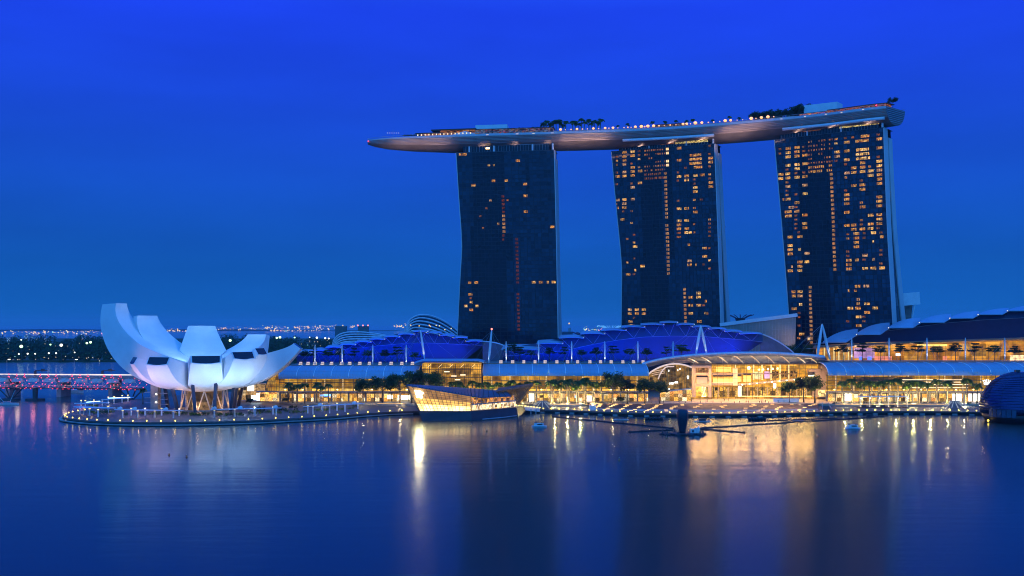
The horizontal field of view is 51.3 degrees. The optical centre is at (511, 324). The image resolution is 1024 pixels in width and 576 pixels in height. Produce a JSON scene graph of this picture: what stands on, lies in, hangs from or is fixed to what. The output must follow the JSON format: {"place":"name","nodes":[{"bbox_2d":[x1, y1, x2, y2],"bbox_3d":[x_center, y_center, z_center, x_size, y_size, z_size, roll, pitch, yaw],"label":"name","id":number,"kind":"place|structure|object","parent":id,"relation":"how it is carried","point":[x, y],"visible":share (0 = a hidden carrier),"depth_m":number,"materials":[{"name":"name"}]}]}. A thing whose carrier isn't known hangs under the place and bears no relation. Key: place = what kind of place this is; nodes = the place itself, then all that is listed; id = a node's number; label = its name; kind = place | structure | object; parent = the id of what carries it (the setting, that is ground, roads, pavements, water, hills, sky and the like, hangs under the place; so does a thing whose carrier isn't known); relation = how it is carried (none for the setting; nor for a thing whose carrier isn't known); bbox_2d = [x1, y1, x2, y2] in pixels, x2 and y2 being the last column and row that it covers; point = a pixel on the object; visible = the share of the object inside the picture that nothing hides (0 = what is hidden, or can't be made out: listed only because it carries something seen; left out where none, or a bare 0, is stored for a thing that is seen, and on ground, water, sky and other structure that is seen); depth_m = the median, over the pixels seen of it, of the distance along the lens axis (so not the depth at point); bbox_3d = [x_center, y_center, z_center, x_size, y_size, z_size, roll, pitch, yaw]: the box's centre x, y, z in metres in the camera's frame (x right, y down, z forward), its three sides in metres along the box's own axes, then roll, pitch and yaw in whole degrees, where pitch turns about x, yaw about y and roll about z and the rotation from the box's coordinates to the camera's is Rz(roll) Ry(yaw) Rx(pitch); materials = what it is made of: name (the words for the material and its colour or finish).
{"place":"outdoors","nodes":[
{"label":"outdoors","id":0,"kind":"place"},
{"bbox_2d":[0,338,333,361],"bbox_3d":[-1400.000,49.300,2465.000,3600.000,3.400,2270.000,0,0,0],"label":"shore","id":1,"kind":"structure","parent":0,"point":[58,340],"depth_m":1441.08,"materials":[{"name":"black plant"}]},
{"bbox_2d":[0,333,382,360],"bbox_3d":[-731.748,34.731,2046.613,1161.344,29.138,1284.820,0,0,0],"label":"woods","id":2,"kind":"object","parent":1,"relation":"on","point":[95,348],"visible":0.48,"depth_m":1646.35,"materials":[{"name":"green plant"}]},
{"bbox_2d":[335,326,346,336],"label":"building","id":3,"kind":"structure","parent":1,"relation":"on","point":[340,329],"depth_m":2100.00,"materials":[{"name":"grey metal"}]},
{"bbox_2d":[357,325,368,333],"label":"building","id":4,"kind":"structure","parent":1,"relation":"on","point":[363,328],"depth_m":2300.00,"materials":[{"name":"grey"}]},
{"bbox_2d":[0,329,392,330],"bbox_3d":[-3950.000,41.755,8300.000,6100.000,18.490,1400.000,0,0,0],"label":"hills","id":5,"kind":"structure","parent":0,"point":[167,330],"depth_m":7908.44,"materials":[{"name":"plant"}]},
{"bbox_2d":[222,358,673,391],"bbox_3d":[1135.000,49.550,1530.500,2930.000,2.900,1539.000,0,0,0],"label":"garden ground","id":6,"kind":"structure","parent":0,"point":[229,390],"depth_m":786.52,"materials":[{"name":"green plant"}]},
{"bbox_2d":[332,331,384,344],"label":"conservatory","id":7,"kind":"object","parent":6,"relation":"on","point":[351,336],"visible":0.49,"depth_m":1004.75,"materials":[{"name":"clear glass"}]},
{"bbox_2d":[404,314,456,369],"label":"conservatory","id":8,"kind":"object","parent":6,"relation":"on","point":[423,321],"visible":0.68,"depth_m":980.89,"materials":[{"name":"blue glass"}]},
{"bbox_2d":[456,143,561,382],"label":"hotel tower","id":9,"kind":"structure","parent":6,"relation":"on","point":[510,274],"depth_m":844.38,"materials":[{"name":"blue glass"}]},
{"bbox_2d":[611,139,729,379],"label":"hotel tower","id":10,"kind":"structure","parent":6,"relation":"on","point":[669,201],"depth_m":824.08,"materials":[{"name":"blue glass"}]},
{"bbox_2d":[367,102,904,152],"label":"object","id":11,"kind":"structure","parent":10,"relation":"on","point":[823,116],"depth_m":821.13,"materials":[{"name":"grey metal"}]},
{"bbox_2d":[616,145,710,322],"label":"lit windows","id":12,"kind":"structure","parent":10,"relation":"in","point":[668,265],"depth_m":825.53,"materials":[{"name":"orange glass"}]},
{"bbox_2d":[675,139,707,143],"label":"crown window","id":13,"kind":"structure","parent":10,"relation":"in","point":[706,140],"depth_m":815.31,"materials":[{"name":"yellow glass"}]},
{"bbox_2d":[0,326,1023,575],"bbox_3d":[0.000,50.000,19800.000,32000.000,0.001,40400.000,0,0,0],"label":"water","id":14,"kind":"structure","parent":0,"point":[886,494],"depth_m":313.30,"materials":[{"name":"blue liquid"}]},
{"bbox_2d":[0,391,18,404],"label":"sailing boat","id":15,"kind":"object","parent":14,"relation":"on","point":[6,403],"visible":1,"depth_m":658.89,"materials":[{"name":"blue paint"}]},
{"bbox_2d":[0,374,146,401],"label":"footbridge","id":16,"kind":"object","parent":14,"relation":"in","point":[80,379],"visible":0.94,"depth_m":698.37,"materials":[{"name":"metal"}]},
{"bbox_2d":[0,374,171,396],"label":"road bridge","id":17,"kind":"structure","parent":14,"relation":"in","point":[67,392],"depth_m":734.27,"materials":[{"name":"concrete"}]},
{"bbox_2d":[2,324,405,334],"bbox_3d":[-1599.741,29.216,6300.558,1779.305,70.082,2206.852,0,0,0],"label":"horizon lights","id":18,"kind":"object","parent":14,"relation":"in","point":[218,329],"visible":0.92,"depth_m":7397.15,"materials":[{"name":"grey"}]},
{"bbox_2d":[59,413,412,425],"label":"quay ledge","id":19,"kind":"object","parent":14,"relation":"on","point":[60,418],"visible":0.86,"depth_m":532.60,"materials":[{"name":"concrete"}]},
{"bbox_2d":[406,383,533,420],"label":"glass pavilion","id":20,"kind":"structure","parent":14,"relation":"on","point":[438,403],"depth_m":557.62,"materials":[{"name":"yellow metal"}]},
{"bbox_2d":[516,405,539,413],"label":"gangway","id":21,"kind":"object","parent":14,"relation":"in","point":[532,408],"visible":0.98,"depth_m":594.09,"materials":[{"name":"white paint"}]},
{"bbox_2d":[552,415,673,428],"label":"floating boom","id":22,"kind":"object","parent":14,"relation":"on","point":[613,422],"visible":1,"depth_m":540.92,"materials":[{"name":"black rubber"}]},
{"bbox_2d":[659,429,705,435],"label":"floating stage","id":23,"kind":"object","parent":14,"relation":"on","point":[675,433],"visible":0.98,"depth_m":480.44,"materials":[{"name":"black metal"}]},
{"bbox_2d":[677,409,687,432],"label":"vessel sculpture","id":24,"kind":"object","parent":23,"relation":"on","point":[682,417],"visible":1,"depth_m":482.25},
{"bbox_2d":[748,417,766,420],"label":"fender raft","id":25,"kind":"object","parent":14,"relation":"on","point":[757,419],"visible":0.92,"depth_m":553.33,"materials":[{"name":"black rubber"}]},
{"bbox_2d":[695,415,883,427],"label":"floating boom","id":26,"kind":"object","parent":14,"relation":"on","point":[790,422],"visible":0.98,"depth_m":540.80,"materials":[{"name":"black rubber"}]},
{"bbox_2d":[845,423,860,428],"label":"work boat","id":27,"kind":"object","parent":14,"relation":"on","point":[852,426],"visible":1,"depth_m":509.00,"materials":[{"name":"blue paint"}]},
{"bbox_2d":[979,370,1023,424],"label":"glass dome","id":28,"kind":"structure","parent":14,"relation":"on","point":[1001,400],"depth_m":537.06,"materials":[{"name":"glass"}]},
{"bbox_2d":[68,411,981,424],"bbox_3d":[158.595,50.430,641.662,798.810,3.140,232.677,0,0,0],"label":"quay","id":29,"kind":"structure","parent":0,"point":[609,414],"depth_m":580.39,"materials":[{"name":"concrete"}]},
{"bbox_2d":[62,392,979,423],"bbox_3d":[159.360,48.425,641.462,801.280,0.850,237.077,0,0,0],"label":"promenade","id":30,"kind":"structure","parent":29,"relation":"on","point":[115,416],"depth_m":584.12,"materials":[{"name":"grey concrete"}]},
{"bbox_2d":[74,399,109,406],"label":"walkway canopy","id":31,"kind":"object","parent":30,"relation":"on","point":[93,403],"visible":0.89,"depth_m":590.10,"materials":[{"name":"white metal"}]},
{"bbox_2d":[74,406,115,416],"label":"walkway canopy","id":32,"kind":"object","parent":30,"relation":"on","point":[84,407],"visible":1,"depth_m":558.35,"materials":[{"name":"white metal"}]},
{"bbox_2d":[101,395,133,403],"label":"walkway canopy","id":33,"kind":"object","parent":30,"relation":"on","point":[113,398],"visible":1,"depth_m":643.94,"materials":[{"name":"white metal"}]},
{"bbox_2d":[114,407,182,417],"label":"walkway canopy","id":34,"kind":"object","parent":30,"relation":"on","point":[144,409],"visible":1,"depth_m":545.39,"materials":[{"name":"white metal"}]},
{"bbox_2d":[100,303,302,413],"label":"museum","id":35,"kind":"structure","parent":30,"relation":"on","point":[202,367],"depth_m":597.84,"materials":[{"name":"white metal"}]},
{"bbox_2d":[210,405,281,417],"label":"walkway canopy","id":36,"kind":"object","parent":30,"relation":"on","point":[275,407],"visible":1,"depth_m":550.80,"materials":[{"name":"white metal"}]},
{"bbox_2d":[284,382,293,402],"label":"palm tree","id":37,"kind":"object","parent":30,"relation":"on","point":[288,385],"visible":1,"depth_m":635.45,"materials":[{"name":"green plant"}]},
{"bbox_2d":[303,401,364,413],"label":"walkway canopy","id":38,"kind":"object","parent":30,"relation":"on","point":[336,404],"visible":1,"depth_m":574.84,"materials":[{"name":"white metal"}]},
{"bbox_2d":[353,378,373,402],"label":"broad tree","id":39,"kind":"object","parent":30,"relation":"on","point":[361,384],"visible":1,"depth_m":626.90,"materials":[{"name":"green plant"}]},
{"bbox_2d":[377,403,405,405],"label":"boundary wall","id":40,"kind":"structure","parent":30,"relation":"on","point":[390,404],"depth_m":628.13,"materials":[{"name":"concrete"}]},
{"bbox_2d":[384,371,414,402],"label":"broad tree","id":41,"kind":"object","parent":30,"relation":"on","point":[394,380],"visible":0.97,"depth_m":627.06,"materials":[{"name":"green plant"}]},
{"bbox_2d":[533,401,558,407],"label":"strut canopy","id":42,"kind":"object","parent":30,"relation":"on","point":[542,404],"visible":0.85,"depth_m":612.00,"materials":[{"name":"grey metal"}]},
{"bbox_2d":[529,403,579,405],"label":"boundary wall","id":43,"kind":"structure","parent":30,"relation":"on","point":[566,404],"depth_m":624.25,"materials":[{"name":"concrete"}]},
{"bbox_2d":[620,379,635,403],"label":"broad tree","id":44,"kind":"object","parent":30,"relation":"on","point":[628,385],"visible":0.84,"depth_m":628.89,"materials":[{"name":"green plant"}]},
{"bbox_2d":[588,404,818,411],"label":"seating steps","id":45,"kind":"structure","parent":30,"relation":"on","point":[714,407],"depth_m":606.86,"materials":[{"name":"concrete"}]},
{"bbox_2d":[599,371,625,403],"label":"broad tree","id":46,"kind":"object","parent":45,"relation":"on","point":[612,382],"visible":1,"depth_m":627.72,"materials":[{"name":"green plant"}]},
{"bbox_2d":[636,378,656,403],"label":"broad tree","id":47,"kind":"object","parent":45,"relation":"on","point":[643,384],"visible":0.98,"depth_m":627.06,"materials":[{"name":"green plant"}]},
{"bbox_2d":[648,380,669,403],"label":"broad tree","id":48,"kind":"object","parent":45,"relation":"on","point":[662,386],"visible":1,"depth_m":624.44,"materials":[{"name":"green plant"}]},
{"bbox_2d":[857,396,907,407],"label":"glass shelter","id":49,"kind":"object","parent":30,"relation":"on","point":[880,406],"visible":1,"depth_m":611.83,"materials":[{"name":"grey"}]},
{"bbox_2d":[941,401,972,407],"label":"strut canopy","id":50,"kind":"object","parent":30,"relation":"on","point":[954,404],"visible":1,"depth_m":612.00,"materials":[{"name":"grey"}]},
{"bbox_2d":[268,390,978,405],"bbox_3d":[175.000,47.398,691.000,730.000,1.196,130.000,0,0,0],"label":"promenade","id":51,"kind":"structure","parent":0,"point":[653,396],"depth_m":645.76,"materials":[{"name":"stone"}]},
{"bbox_2d":[237,362,428,400],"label":"mall wing","id":52,"kind":"structure","parent":51,"relation":"on","point":[341,378],"depth_m":647.47,"materials":[{"name":"blue glass"}]},
{"bbox_2d":[259,392,278,400],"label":"shop window","id":53,"kind":"structure","parent":52,"relation":"in","point":[263,396],"depth_m":649.07,"materials":[{"name":"yellow glass"}]},
{"bbox_2d":[281,394,410,400],"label":"shop window","id":54,"kind":"structure","parent":52,"relation":"in","point":[309,397],"depth_m":647.96,"materials":[{"name":"yellow"}]},
{"bbox_2d":[297,329,502,362],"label":"blue shell roof","id":55,"kind":"structure","parent":52,"relation":"on","point":[455,347],"depth_m":718.92,"materials":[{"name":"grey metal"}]},
{"bbox_2d":[371,376,388,402],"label":"broad tree","id":56,"kind":"object","parent":51,"relation":"on","point":[377,383],"visible":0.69,"depth_m":629.73,"materials":[{"name":"green plant"}]},
{"bbox_2d":[403,370,423,402],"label":"broad tree","id":57,"kind":"object","parent":51,"relation":"on","point":[415,379],"visible":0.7,"depth_m":631.19,"materials":[{"name":"green plant"}]},
{"bbox_2d":[412,369,445,385],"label":"broad tree","id":58,"kind":"object","parent":51,"relation":"on","point":[435,378],"visible":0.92,"depth_m":630.54,"materials":[{"name":"green plant"}]},
{"bbox_2d":[414,359,484,401],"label":"glass hall","id":59,"kind":"structure","parent":51,"relation":"on","point":[464,373],"depth_m":643.00,"materials":[{"name":"glass"}]},
{"bbox_2d":[389,330,452,358],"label":"mast","id":60,"kind":"object","parent":59,"relation":"on","point":[422,343],"visible":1,"depth_m":667.60,"materials":[{"name":"metal"}]},
{"bbox_2d":[545,381,556,402],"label":"palm tree","id":61,"kind":"object","parent":51,"relation":"on","point":[550,383],"visible":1,"depth_m":629.76,"materials":[{"name":"green plant"}]},
{"bbox_2d":[555,384,565,401],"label":"palm tree","id":62,"kind":"object","parent":51,"relation":"on","point":[558,387],"visible":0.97,"depth_m":633.68,"materials":[{"name":"green plant"}]},
{"bbox_2d":[483,360,648,400],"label":"mall wing","id":63,"kind":"structure","parent":51,"relation":"on","point":[542,372],"depth_m":647.20,"materials":[{"name":"blue glass"}]},
{"bbox_2d":[465,328,510,362],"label":"mast","id":64,"kind":"object","parent":63,"relation":"on","point":[490,345],"visible":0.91,"depth_m":667.53,"materials":[{"name":"metal"}]},
{"bbox_2d":[503,342,521,359],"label":"terrace tree","id":65,"kind":"object","parent":63,"relation":"on","point":[513,347],"visible":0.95,"depth_m":698.59,"materials":[{"name":"green plant"}]},
{"bbox_2d":[522,394,647,400],"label":"shop window","id":66,"kind":"structure","parent":63,"relation":"in","point":[564,396],"depth_m":647.96,"materials":[{"name":"yellow glass"}]},
{"bbox_2d":[501,321,793,361],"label":"blue shell roof","id":67,"kind":"structure","parent":63,"relation":"on","point":[655,338],"depth_m":718.46,"materials":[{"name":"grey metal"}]},
{"bbox_2d":[560,382,572,402],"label":"palm tree","id":68,"kind":"object","parent":51,"relation":"on","point":[566,384],"visible":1,"depth_m":630.82,"materials":[{"name":"plant"}]},
{"bbox_2d":[580,380,590,402],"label":"palm tree","id":69,"kind":"object","parent":51,"relation":"on","point":[585,383],"visible":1,"depth_m":633.05,"materials":[{"name":"plant"}]},
{"bbox_2d":[649,363,691,400],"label":"glass arch","id":70,"kind":"structure","parent":51,"relation":"on","point":[677,377],"depth_m":652.00,"materials":[{"name":"clear glass"}]},
{"bbox_2d":[660,389,691,400],"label":"shop window","id":71,"kind":"structure","parent":70,"relation":"in","point":[681,395],"depth_m":651.93,"materials":[{"name":"yellow"}]},
{"bbox_2d":[642,351,828,398],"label":"plaza hall","id":72,"kind":"structure","parent":51,"relation":"on","point":[752,374],"depth_m":669.50,"materials":[{"name":"yellow"}]},
{"bbox_2d":[671,325,738,353],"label":"mast","id":73,"kind":"object","parent":72,"relation":"on","point":[701,332],"visible":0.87,"depth_m":671.73,"materials":[{"name":"metal"}]},
{"bbox_2d":[794,324,830,359],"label":"mast","id":74,"kind":"object","parent":72,"relation":"on","point":[825,339],"visible":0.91,"depth_m":671.77,"materials":[{"name":"metal"}]},
{"bbox_2d":[773,398,798,401],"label":"hoarding","id":75,"kind":"object","parent":51,"relation":"on","point":[785,399],"visible":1,"depth_m":639.80,"materials":[{"name":"white paint"}]},
{"bbox_2d":[780,381,798,401],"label":"broad tree","id":76,"kind":"object","parent":51,"relation":"on","point":[787,386],"visible":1,"depth_m":637.60,"materials":[{"name":"green plant"}]},
{"bbox_2d":[794,376,808,401],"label":"broad tree","id":77,"kind":"object","parent":51,"relation":"on","point":[800,380],"visible":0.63,"depth_m":639.29,"materials":[{"name":"green plant"}]},
{"bbox_2d":[803,374,825,402],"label":"broad tree","id":78,"kind":"object","parent":51,"relation":"on","point":[811,382],"visible":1,"depth_m":629.96,"materials":[{"name":"green plant"}]},
{"bbox_2d":[774,123,905,353],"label":"hotel tower","id":79,"kind":"structure","parent":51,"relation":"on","point":[836,190],"depth_m":762.44,"materials":[{"name":"blue glass"}]},
{"bbox_2d":[778,133,883,343],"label":"lit windows","id":80,"kind":"structure","parent":79,"relation":"in","point":[809,167],"depth_m":769.38,"materials":[{"name":"yellow"}]},
{"bbox_2d":[903,292,919,318],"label":"atrium building","id":81,"kind":"structure","parent":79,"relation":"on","point":[911,299],"depth_m":767.06,"materials":[{"name":"white glass"}]},
{"bbox_2d":[836,381,849,402],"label":"palm tree","id":82,"kind":"object","parent":51,"relation":"on","point":[842,384],"visible":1,"depth_m":631.41,"materials":[{"name":"green plant"}]},
{"bbox_2d":[846,378,857,402],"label":"palm tree","id":83,"kind":"object","parent":51,"relation":"on","point":[851,381],"visible":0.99,"depth_m":633.51,"materials":[{"name":"green plant"}]},
{"bbox_2d":[875,381,886,402],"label":"palm tree","id":84,"kind":"object","parent":51,"relation":"on","point":[879,383],"visible":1,"depth_m":634.22,"materials":[{"name":"green plant"}]},
{"bbox_2d":[883,380,895,402],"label":"palm tree","id":85,"kind":"object","parent":51,"relation":"on","point":[890,382],"visible":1,"depth_m":633.53,"materials":[{"name":"green plant"}]},
{"bbox_2d":[892,378,904,402],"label":"palm tree","id":86,"kind":"object","parent":51,"relation":"on","point":[900,381],"visible":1,"depth_m":632.70,"materials":[{"name":"plant"}]},
{"bbox_2d":[815,360,1023,400],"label":"mall wing","id":87,"kind":"structure","parent":51,"relation":"on","point":[984,373],"depth_m":647.20,"materials":[{"name":"blue glass"}]},
{"bbox_2d":[833,344,849,360],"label":"terrace tree","id":88,"kind":"object","parent":87,"relation":"on","point":[844,347],"visible":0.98,"depth_m":687.49,"materials":[{"name":"green plant"}]},
{"bbox_2d":[854,342,868,360],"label":"terrace tree","id":89,"kind":"object","parent":87,"relation":"on","point":[862,349],"visible":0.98,"depth_m":686.49,"materials":[{"name":"green plant"}]},
{"bbox_2d":[871,346,886,360],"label":"terrace tree","id":90,"kind":"object","parent":87,"relation":"on","point":[880,349],"visible":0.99,"depth_m":687.25,"materials":[{"name":"green plant"}]},
{"bbox_2d":[828,392,967,400],"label":"shop window","id":91,"kind":"structure","parent":87,"relation":"in","point":[831,397],"depth_m":647.96,"materials":[{"name":"yellow glass"}]},
{"bbox_2d":[893,343,909,360],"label":"terrace tree","id":92,"kind":"object","parent":87,"relation":"on","point":[900,348],"visible":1,"depth_m":686.23,"materials":[{"name":"green plant"}]},
{"bbox_2d":[805,337,1023,359],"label":"rooftop restaurant","id":93,"kind":"structure","parent":87,"relation":"on","point":[980,354],"depth_m":703.00,"materials":[{"name":"yellow"}]},
{"bbox_2d":[910,342,925,360],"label":"terrace tree","id":94,"kind":"object","parent":87,"relation":"on","point":[918,347],"visible":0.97,"depth_m":687.07,"materials":[{"name":"green plant"}]},
{"bbox_2d":[930,346,944,360],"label":"terrace tree","id":95,"kind":"object","parent":87,"relation":"on","point":[938,350],"visible":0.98,"depth_m":686.97,"materials":[{"name":"green plant"}]},
{"bbox_2d":[947,343,964,360],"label":"terrace tree","id":96,"kind":"object","parent":87,"relation":"on","point":[954,347],"visible":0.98,"depth_m":686.83,"materials":[{"name":"green plant"}]},
{"bbox_2d":[967,343,982,360],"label":"terrace tree","id":97,"kind":"object","parent":87,"relation":"on","point":[974,347],"visible":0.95,"depth_m":687.00,"materials":[{"name":"green plant"}]},
{"bbox_2d":[985,345,1000,360],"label":"terrace tree","id":98,"kind":"object","parent":87,"relation":"on","point":[993,349],"visible":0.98,"depth_m":687.17,"materials":[{"name":"green plant"}]},
{"bbox_2d":[1006,346,1023,353],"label":"terrace tree","id":99,"kind":"object","parent":87,"relation":"on","point":[1016,349],"visible":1,"depth_m":686.96,"materials":[{"name":"green plant"}]},
{"bbox_2d":[930,379,941,402],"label":"palm tree","id":100,"kind":"object","parent":51,"relation":"on","point":[936,382],"visible":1,"depth_m":635.33,"materials":[{"name":"plant"}]},
{"bbox_2d":[941,380,953,402],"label":"palm tree","id":101,"kind":"object","parent":51,"relation":"on","point":[947,383],"visible":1,"depth_m":630.11,"materials":[{"name":"plant"}]},
{"bbox_2d":[960,378,974,402],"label":"palm tree","id":102,"kind":"object","parent":51,"relation":"on","point":[963,381],"visible":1,"depth_m":631.21,"materials":[{"name":"plant"}]},
{"bbox_2d":[971,383,982,401],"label":"palm tree","id":103,"kind":"object","parent":51,"relation":"on","point":[977,386],"visible":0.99,"depth_m":632.66,"materials":[{"name":"green plant"}]},
{"bbox_2d":[674,344,690,354],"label":"terrace tree","id":104,"kind":"object","parent":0,"point":[681,349],"visible":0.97,"depth_m":698.28,"materials":[{"name":"green plant"}]},
{"bbox_2d":[719,313,797,350],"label":"atrium building","id":105,"kind":"structure","parent":0,"point":[781,328],"depth_m":782.12,"materials":[{"name":"grey glass"}]},
{"bbox_2d":[835,403,948,405],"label":"boundary wall","id":106,"kind":"structure","parent":0,"point":[895,404],"depth_m":624.25,"materials":[{"name":"concrete"}]},
{"bbox_2d":[812,306,1023,344],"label":"dark shell roof","id":107,"kind":"structure","parent":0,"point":[997,323],"depth_m":713.85,"materials":[{"name":"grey metal"}]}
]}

